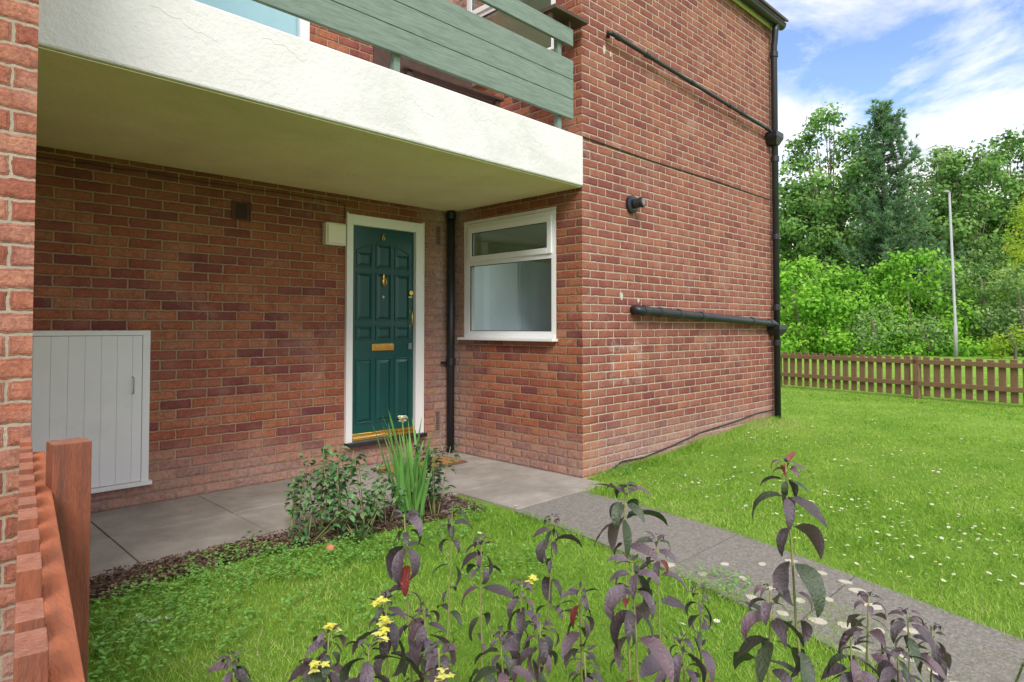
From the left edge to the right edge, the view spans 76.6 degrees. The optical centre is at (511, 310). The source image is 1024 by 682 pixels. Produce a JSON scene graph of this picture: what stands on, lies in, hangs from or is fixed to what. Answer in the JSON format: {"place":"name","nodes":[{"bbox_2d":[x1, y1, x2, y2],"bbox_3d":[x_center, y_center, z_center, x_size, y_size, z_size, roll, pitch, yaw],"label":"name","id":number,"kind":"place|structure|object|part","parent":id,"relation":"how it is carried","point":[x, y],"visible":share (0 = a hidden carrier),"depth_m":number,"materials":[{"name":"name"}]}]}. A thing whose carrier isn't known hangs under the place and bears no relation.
{"place":"outdoors","nodes":[
{"label":"outdoors","id":0,"kind":"place"},
{"bbox_2d":[90,452,605,577],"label":"pavement","id":1,"kind":"structure","parent":0,"point":[128,536],"depth_m":4.62,"materials":[{"name":"concrete"}]},
{"bbox_2d":[371,456,467,474],"bbox_3d":[-0.856,1.444,6.053,0.840,0.018,0.380,1,-2,-45],"label":"door mat","id":2,"kind":"object","parent":1,"relation":"on","point":[457,461],"depth_m":6.11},
{"bbox_2d":[88,337,1023,681],"bbox_3d":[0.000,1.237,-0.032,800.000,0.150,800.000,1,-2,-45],"label":"ground","id":3,"kind":"structure","parent":0,"point":[694,481],"depth_m":3.62,"materials":[{"name":"green plant"}]},
{"bbox_2d":[13,437,84,681],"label":"picket fence","id":4,"kind":"object","parent":3,"relation":"on","point":[46,646],"visible":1,"depth_m":0.97,"materials":[{"name":"brown wood"}]},
{"bbox_2d":[45,437,91,681],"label":"fence post","id":5,"kind":"object","parent":3,"relation":"on","point":[68,473],"visible":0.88,"depth_m":1.68,"materials":[{"name":"brown wood"}]},
{"bbox_2d":[207,650,252,681],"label":"purple plant","id":6,"kind":"object","parent":3,"relation":"on","point":[241,673],"visible":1,"depth_m":1.53,"materials":[{"name":"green plant"}]},
{"bbox_2d":[89,493,487,602],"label":"bark mulch","id":7,"kind":"object","parent":3,"relation":"on","point":[181,560],"visible":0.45,"depth_m":3.68,"materials":[{"name":"brown wood"}]},
{"bbox_2d":[242,531,261,541],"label":"bed plant","id":8,"kind":"object","parent":7,"relation":"on","point":[251,538],"visible":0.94,"depth_m":3.89,"materials":[{"name":"green plant"}]},
{"bbox_2d":[283,453,315,531],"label":"bed plant","id":9,"kind":"object","parent":7,"relation":"on","point":[294,498],"visible":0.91,"depth_m":4.09,"materials":[{"name":"green plant"}]},
{"bbox_2d":[286,503,351,542],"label":"bed plant","id":10,"kind":"object","parent":7,"relation":"on","point":[305,530],"visible":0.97,"depth_m":3.92,"materials":[{"name":"green plant"}]},
{"bbox_2d":[302,448,343,532],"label":"bed plant","id":11,"kind":"object","parent":7,"relation":"on","point":[320,499],"visible":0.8,"depth_m":4.03,"materials":[{"name":"green plant"}]},
{"bbox_2d":[314,444,361,537],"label":"bed plant","id":12,"kind":"object","parent":7,"relation":"on","point":[341,486],"visible":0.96,"depth_m":3.99,"materials":[{"name":"green plant"}]},
{"bbox_2d":[330,503,382,541],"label":"bed plant","id":13,"kind":"object","parent":7,"relation":"on","point":[357,530],"visible":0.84,"depth_m":3.98,"materials":[{"name":"green plant"}]},
{"bbox_2d":[344,453,394,532],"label":"bed plant","id":14,"kind":"object","parent":7,"relation":"on","point":[368,509],"visible":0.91,"depth_m":4.08,"materials":[{"name":"green plant"}]},
{"bbox_2d":[365,477,412,523],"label":"bed plant","id":15,"kind":"object","parent":7,"relation":"on","point":[401,490],"visible":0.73,"depth_m":4.23,"materials":[{"name":"green plant"}]},
{"bbox_2d":[373,410,441,525],"bbox_3d":[-0.681,1.029,4.373,0.418,0.772,0.426,0,-2,13],"label":"iris plant","id":16,"kind":"object","parent":7,"relation":"on","point":[407,472],"visible":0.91,"depth_m":4.29,"materials":[{"name":"green plant"}]},
{"bbox_2d":[414,439,460,518],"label":"bed plant","id":17,"kind":"object","parent":7,"relation":"on","point":[434,489],"visible":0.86,"depth_m":4.43,"materials":[{"name":"green plant"}]},
{"bbox_2d":[299,651,331,681],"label":"purple plant","id":18,"kind":"object","parent":3,"relation":"on","point":[308,661],"visible":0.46,"depth_m":1.38,"materials":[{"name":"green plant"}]},
{"bbox_2d":[288,623,345,681],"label":"purple plant","id":19,"kind":"object","parent":3,"relation":"on","point":[318,674],"visible":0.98,"depth_m":1.37,"materials":[{"name":"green plant"}]},
{"bbox_2d":[325,544,334,551],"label":"pebble","id":20,"kind":"object","parent":3,"relation":"on","point":[330,546],"visible":0.66,"depth_m":3.70,"materials":[{"name":"stone"}]},
{"bbox_2d":[339,626,410,681],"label":"purple plant","id":21,"kind":"object","parent":3,"relation":"on","point":[366,673],"visible":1,"depth_m":1.28,"materials":[{"name":"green plant"}]},
{"bbox_2d":[352,589,423,681],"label":"purple plant","id":22,"kind":"object","parent":3,"relation":"on","point":[394,641],"visible":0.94,"depth_m":1.38,"materials":[{"name":"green plant"}]},
{"bbox_2d":[0,0,788,681],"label":"brick house","id":23,"kind":"structure","parent":3,"relation":"on","point":[246,242],"depth_m":5.55,"materials":[{"name":"brick"}]},
{"bbox_2d":[195,0,309,40],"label":"balcony door","id":24,"kind":"structure","parent":23,"relation":"in","point":[254,11],"depth_m":5.53,"materials":[{"name":"glass"}]},
{"bbox_2d":[344,212,426,447],"bbox_3d":[-1.218,0.183,6.264,0.899,2.152,0.155,1,-2,-45],"label":"door","id":25,"kind":"structure","parent":23,"relation":"in","point":[384,348],"depth_m":6.24,"materials":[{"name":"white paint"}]},
{"bbox_2d":[252,0,572,128],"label":"balcony guard","id":26,"kind":"object","parent":23,"relation":"on","point":[449,37],"visible":0.97,"depth_m":4.62,"materials":[{"name":"green wood"}]},
{"bbox_2d":[539,3,587,29],"bbox_3d":[0.403,-2.442,5.525,0.430,0.099,0.290,1,-2,-45],"label":"rail shelf","id":27,"kind":"object","parent":26,"relation":"attached to","point":[564,16],"visible":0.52,"depth_m":5.43,"materials":[{"name":"brown wood"}]},
{"bbox_2d":[373,46,503,107],"bbox_3d":[-0.633,-1.928,5.706,1.100,0.846,0.490,1,-2,-45],"label":"balcony bench","id":28,"kind":"object","parent":23,"relation":"on","point":[411,68],"visible":0.28,"depth_m":5.59,"materials":[{"name":"brown wood"}]},
{"bbox_2d":[457,206,557,341],"bbox_3d":[-0.053,-0.314,6.265,0.140,1.215,1.300,1,-2,-45],"label":"window","id":29,"kind":"structure","parent":23,"relation":"in","point":[471,260],"depth_m":6.24,"materials":[{"name":"white plastic"}]},
{"bbox_2d":[467,0,555,86],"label":"window","id":30,"kind":"structure","parent":23,"relation":"in","point":[477,7],"depth_m":6.57,"materials":[{"name":"white plastic"}]},
{"bbox_2d":[474,261,550,330],"bbox_3d":[-0.246,0.346,7.484,0.555,1.700,1.460,1,-2,-45],"label":"window pane","id":31,"kind":"object","parent":23,"relation":"in","point":[512,297],"visible":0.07,"depth_m":6.99,"materials":[{"name":"glass"}]},
{"bbox_3d":[-0.197,0.295,7.053,0.013,1.580,0.740,1,-2,-45],"label":"cupboard door","id":32,"kind":"part","parent":31,"relation":"part of","materials":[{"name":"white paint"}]},
{"bbox_2d":[481,254,550,263],"bbox_3d":[0.350,-0.389,9.421,2.400,0.630,0.350,1,-2,-45],"label":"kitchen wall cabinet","id":33,"kind":"object","parent":23,"relation":"attached to","point":[540,261],"visible":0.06,"depth_m":9.28,"materials":[{"name":"white"}]},
{"bbox_2d":[381,509,424,681],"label":"purple plant","id":34,"kind":"object","parent":3,"relation":"on","point":[399,573],"visible":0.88,"depth_m":1.57,"materials":[{"name":"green plant"}]},
{"bbox_2d":[88,465,751,681],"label":"clover","id":35,"kind":"object","parent":3,"relation":"on","point":[202,593],"visible":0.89,"depth_m":3.12,"materials":[{"name":"green plant"}]},
{"bbox_2d":[404,601,455,681],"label":"purple plant","id":36,"kind":"object","parent":3,"relation":"on","point":[422,642],"visible":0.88,"depth_m":1.47,"materials":[{"name":"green plant"}]},
{"bbox_2d":[418,640,458,681],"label":"purple plant","id":37,"kind":"object","parent":3,"relation":"on","point":[443,672],"visible":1,"depth_m":1.22,"materials":[{"name":"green plant"}]},
{"bbox_2d":[430,497,472,666],"bbox_3d":[-0.196,0.971,2.002,0.115,0.765,0.130,0,-2,16],"label":"purple plant","id":38,"kind":"object","parent":3,"relation":"on","point":[446,606],"visible":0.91,"depth_m":2.02,"materials":[{"name":"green plant"}]},
{"bbox_2d":[461,534,513,681],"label":"purple plant","id":39,"kind":"object","parent":3,"relation":"on","point":[499,589],"visible":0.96,"depth_m":1.82,"materials":[{"name":"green plant"}]},
{"bbox_2d":[473,625,532,681],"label":"purple plant","id":40,"kind":"object","parent":3,"relation":"on","point":[509,644],"visible":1,"depth_m":1.38,"materials":[{"name":"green plant"}]},
{"bbox_2d":[507,574,538,681],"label":"purple plant","id":41,"kind":"object","parent":3,"relation":"on","point":[520,614],"visible":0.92,"depth_m":1.67,"materials":[{"name":"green plant"}]},
{"bbox_2d":[517,613,553,681],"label":"purple plant","id":42,"kind":"object","parent":3,"relation":"on","point":[545,651],"visible":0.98,"depth_m":1.47,"materials":[{"name":"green plant"}]},
{"bbox_2d":[533,513,581,680],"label":"purple plant","id":43,"kind":"object","parent":3,"relation":"on","point":[540,550],"visible":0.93,"depth_m":1.99,"materials":[{"name":"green plant"}]},
{"bbox_2d":[555,581,598,681],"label":"purple plant","id":44,"kind":"object","parent":3,"relation":"on","point":[570,639],"visible":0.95,"depth_m":1.62,"materials":[{"name":"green plant"}]},
{"bbox_2d":[567,645,602,681],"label":"purple plant","id":45,"kind":"object","parent":3,"relation":"on","point":[588,677],"visible":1,"depth_m":1.28,"materials":[{"name":"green plant"}]},
{"bbox_2d":[594,481,667,679],"bbox_3d":[0.285,0.882,1.575,0.170,0.920,0.136,-1,-2,20],"label":"purple plant","id":46,"kind":"object","parent":3,"relation":"on","point":[617,509],"visible":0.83,"depth_m":1.57,"materials":[{"name":"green plant"}]},
{"bbox_2d":[604,554,673,681],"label":"purple plant","id":47,"kind":"object","parent":3,"relation":"on","point":[659,659],"visible":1,"depth_m":1.28,"materials":[{"name":"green plant"}]},
{"bbox_2d":[634,531,686,681],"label":"purple plant","id":48,"kind":"object","parent":3,"relation":"on","point":[671,601],"visible":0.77,"depth_m":1.87,"materials":[{"name":"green plant"}]},
{"bbox_2d":[654,629,706,681],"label":"purple plant","id":49,"kind":"object","parent":3,"relation":"on","point":[677,658],"visible":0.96,"depth_m":1.46,"materials":[{"name":"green plant"}]},
{"bbox_2d":[685,583,715,681],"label":"purple plant","id":50,"kind":"object","parent":3,"relation":"on","point":[709,661],"visible":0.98,"depth_m":1.77,"materials":[{"name":"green plant"}]},
{"bbox_2d":[733,584,803,681],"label":"purple plant","id":51,"kind":"object","parent":3,"relation":"on","point":[750,619],"visible":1,"depth_m":1.18,"materials":[{"name":"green plant"}]},
{"bbox_2d":[752,452,827,681],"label":"purple plant","id":52,"kind":"object","parent":3,"relation":"on","point":[811,578],"visible":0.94,"depth_m":1.38,"materials":[{"name":"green plant"}]},
{"bbox_2d":[780,267,811,352],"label":"leafy shrub","id":53,"kind":"object","parent":3,"relation":"on","point":[782,281],"visible":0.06,"depth_m":27.66,"materials":[{"name":"green plant"}]},
{"bbox_2d":[779,177,855,334],"bbox_3d":[17.301,-2.793,39.911,7.413,10.629,7.906,1,-2,-45],"label":"broadleaf tree","id":54,"kind":"object","parent":3,"relation":"on","point":[792,256],"visible":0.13,"depth_m":38.41,"materials":[{"name":"green plant"}]},
{"bbox_2d":[796,319,860,354],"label":"leafy shrub","id":55,"kind":"object","parent":3,"relation":"on","point":[841,336],"visible":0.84,"depth_m":26.06,"materials":[{"name":"green plant"}]},
{"bbox_2d":[779,252,878,354],"bbox_3d":[12.798,0.025,29.011,5.807,5.273,6.318,1,-2,-25],"label":"leafy shrub","id":56,"kind":"object","parent":3,"relation":"on","point":[805,292],"visible":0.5,"depth_m":27.64,"materials":[{"name":"green plant"}]},
{"bbox_2d":[778,102,914,326],"bbox_3d":[18.988,-4.805,37.797,8.084,14.540,8.301,1,-2,-45],"label":"broadleaf tree","id":57,"kind":"object","parent":3,"relation":"on","point":[832,254],"visible":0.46,"depth_m":37.11,"materials":[{"name":"green plant"}]},
{"bbox_2d":[820,631,879,681],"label":"purple plant","id":58,"kind":"object","parent":3,"relation":"on","point":[855,673],"visible":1,"depth_m":1.38,"materials":[{"name":"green plant"}]},
{"bbox_2d":[785,261,926,353],"bbox_3d":[15.831,0.225,29.964,5.812,4.880,5.425,1,-2,-45],"label":"leafy shrub","id":59,"kind":"object","parent":3,"relation":"on","point":[897,310],"visible":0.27,"depth_m":28.81,"materials":[{"name":"green plant"}]},
{"bbox_2d":[830,591,902,681],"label":"purple plant","id":60,"kind":"object","parent":3,"relation":"on","point":[879,636],"visible":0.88,"depth_m":1.48,"materials":[{"name":"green plant"}]},
{"bbox_2d":[835,300,917,355],"bbox_3d":[14.863,0.889,26.460,2.630,2.566,2.716,0,-2,5],"label":"leafy shrub","id":61,"kind":"object","parent":3,"relation":"on","point":[864,332],"visible":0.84,"depth_m":26.12,"materials":[{"name":"green plant"}]},
{"bbox_2d":[779,169,1021,341],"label":"distant wood","id":62,"kind":"object","parent":3,"relation":"on","point":[836,186],"depth_m":47.08,"materials":[{"name":"green plant"}]},
{"bbox_2d":[780,351,1023,403],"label":"picket fence","id":63,"kind":"object","parent":3,"relation":"on","point":[968,386],"visible":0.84,"depth_m":10.61,"materials":[{"name":"brown wood"}]},
{"bbox_2d":[780,333,1023,356],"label":"undergrowth","id":64,"kind":"object","parent":3,"relation":"on","point":[905,351],"visible":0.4,"depth_m":25.85,"materials":[{"name":"green plant"}]},
{"bbox_2d":[829,97,980,339],"bbox_3d":[20.124,-4.606,35.024,7.047,13.983,6.447,0,-2,-10],"label":"pine tree","id":65,"kind":"object","parent":3,"relation":"on","point":[886,130],"visible":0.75,"depth_m":34.52,"materials":[{"name":"green plant"}]},
{"bbox_2d":[877,646,935,681],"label":"purple plant","id":66,"kind":"object","parent":3,"relation":"on","point":[887,671],"visible":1,"depth_m":1.37,"materials":[{"name":"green plant"}]},
{"bbox_2d":[888,607,946,681],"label":"purple plant","id":67,"kind":"object","parent":3,"relation":"on","point":[897,627],"visible":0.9,"depth_m":1.56,"materials":[{"name":"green plant"}]},
{"bbox_2d":[847,244,989,354],"bbox_3d":[17.847,-0.210,28.868,5.437,5.488,6.215,1,-2,-45],"label":"leafy shrub","id":68,"kind":"object","parent":3,"relation":"on","point":[906,284],"visible":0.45,"depth_m":28.28,"materials":[{"name":"green plant"}]},
{"bbox_2d":[897,313,952,355],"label":"leafy shrub","id":69,"kind":"object","parent":3,"relation":"on","point":[930,331],"visible":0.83,"depth_m":26.33,"materials":[{"name":"green plant"}]},
{"bbox_2d":[906,617,951,681],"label":"purple plant","id":70,"kind":"object","parent":3,"relation":"on","point":[943,658],"visible":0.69,"depth_m":1.66,"materials":[{"name":"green plant"}]},
{"bbox_2d":[878,145,1002,326],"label":"broadleaf tree","id":71,"kind":"object","parent":3,"relation":"on","point":[939,151],"visible":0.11,"depth_m":40.27,"materials":[{"name":"green plant"}]},
{"bbox_2d":[943,190,957,356],"bbox_3d":[16.938,-1.410,25.026,0.436,6.468,0.149,0,-2,-8],"label":"street lamp","id":72,"kind":"object","parent":3,"relation":"on","point":[955,339],"visible":0.99,"depth_m":25.00,"materials":[{"name":"grey metal"}]},
{"bbox_2d":[899,256,1017,351],"bbox_3d":[21.452,-0.043,31.142,4.847,5.045,5.125,1,-2,-45],"label":"leafy shrub","id":73,"kind":"object","parent":3,"relation":"on","point":[974,268],"visible":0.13,"depth_m":30.77,"materials":[{"name":"green plant"}]},
{"bbox_2d":[907,139,1023,342],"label":"broadleaf tree","id":74,"kind":"object","parent":3,"relation":"on","point":[975,240],"visible":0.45,"depth_m":37.20,"materials":[{"name":"green plant"}]},
{"bbox_2d":[922,247,1023,354],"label":"leafy shrub","id":75,"kind":"object","parent":3,"relation":"on","point":[958,285],"visible":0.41,"depth_m":27.94,"materials":[{"name":"green plant"}]},
{"bbox_2d":[949,124,1023,337],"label":"broadleaf tree","id":76,"kind":"object","parent":3,"relation":"on","point":[1012,145],"visible":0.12,"depth_m":39.96,"materials":[{"name":"green plant"}]},
{"bbox_2d":[970,263,1023,357],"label":"leafy shrub","id":77,"kind":"object","parent":3,"relation":"on","point":[1017,290],"visible":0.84,"depth_m":26.16,"materials":[{"name":"green plant"}]},
{"bbox_2d":[976,187,1023,305],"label":"golden conifer","id":78,"kind":"object","parent":3,"relation":"on","point":[1018,220],"visible":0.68,"depth_m":27.95,"materials":[{"name":"green plant"}]},
{"bbox_2d":[981,323,1023,359],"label":"leafy shrub","id":79,"kind":"object","parent":3,"relation":"on","point":[1000,345],"visible":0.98,"depth_m":23.51,"materials":[{"name":"green plant"}]},
{"bbox_2d":[515,491,1023,681],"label":"path","id":80,"kind":"structure","parent":0,"point":[691,542],"depth_m":3.26,"materials":[{"name":"concrete"}]},
{"bbox_2d":[745,594,757,601],"bbox_3d":[1.150,1.379,3.106,0.052,0.008,0.083,1,-2,-25],"label":"inlaid stone","id":81,"kind":"object","parent":80,"relation":"on","point":[749,597],"visible":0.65,"depth_m":3.12,"materials":[{"name":"white stone"}]},
{"bbox_2d":[776,610,788,615],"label":"inlaid stone","id":82,"kind":"object","parent":80,"relation":"on","point":[785,613],"visible":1,"depth_m":2.93,"materials":[{"name":"white stone"}]},
{"bbox_2d":[796,598,804,602],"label":"inlaid stone","id":83,"kind":"object","parent":80,"relation":"on","point":[798,600],"visible":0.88,"depth_m":3.07,"materials":[{"name":"white stone"}]},
{"bbox_2d":[808,617,826,624],"bbox_3d":[1.350,1.373,2.862,0.065,0.008,0.077,1,-2,-45],"label":"inlaid stone","id":84,"kind":"object","parent":80,"relation":"on","point":[822,621],"visible":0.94,"depth_m":2.85,"materials":[{"name":"white stone"}]},
{"bbox_2d":[825,597,833,601],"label":"inlaid stone","id":85,"kind":"object","parent":80,"relation":"on","point":[828,599],"visible":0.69,"depth_m":3.08,"materials":[{"name":"white stone"}]},
{"bbox_2d":[837,621,850,628],"bbox_3d":[1.450,1.372,2.817,0.073,0.008,0.074,1,-2,-45],"label":"inlaid stone","id":86,"kind":"object","parent":80,"relation":"on","point":[845,625],"visible":0.55,"depth_m":2.82,"materials":[{"name":"white stone"}]},
{"bbox_2d":[838,580,851,584],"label":"inlaid stone","id":87,"kind":"object","parent":80,"relation":"on","point":[845,582],"visible":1,"depth_m":3.29,"materials":[{"name":"white stone"}]},
{"bbox_2d":[848,588,865,593],"bbox_3d":[1.698,1.382,3.189,0.071,0.008,0.078,1,-2,-45],"label":"inlaid stone","id":88,"kind":"object","parent":80,"relation":"on","point":[854,590],"visible":0.69,"depth_m":3.19,"materials":[{"name":"white stone"}]},
{"bbox_2d":[852,645,865,651],"bbox_3d":[1.393,1.367,2.615,0.058,0.008,0.058,0,-2,-13],"label":"inlaid stone","id":89,"kind":"object","parent":80,"relation":"on","point":[863,649],"visible":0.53,"depth_m":2.60,"materials":[{"name":"white stone"}]},
{"bbox_2d":[864,603,882,609],"bbox_3d":[1.676,1.377,3.010,0.075,0.008,0.069,0,-2,-15],"label":"inlaid stone","id":90,"kind":"object","parent":80,"relation":"on","point":[877,607],"visible":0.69,"depth_m":3.00,"materials":[{"name":"white stone"}]},
{"bbox_2d":[899,654,914,661],"bbox_3d":[1.552,1.365,2.541,0.056,0.008,0.061,0,-2,-6],"label":"inlaid stone","id":91,"kind":"object","parent":80,"relation":"on","point":[902,656],"visible":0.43,"depth_m":2.53,"materials":[{"name":"white stone"}]},
{"bbox_2d":[903,628,917,633],"bbox_3d":[1.698,1.371,2.770,0.056,0.008,0.050,0,-2,4],"label":"inlaid stone","id":92,"kind":"object","parent":80,"relation":"on","point":[913,631],"visible":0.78,"depth_m":2.77,"materials":[{"name":"white stone"}]},
{"bbox_2d":[765,0,1023,252],"label":"sky","id":93,"kind":"structure","parent":0,"point":[956,67],"materials":[{"name":"blue"}]}
]}

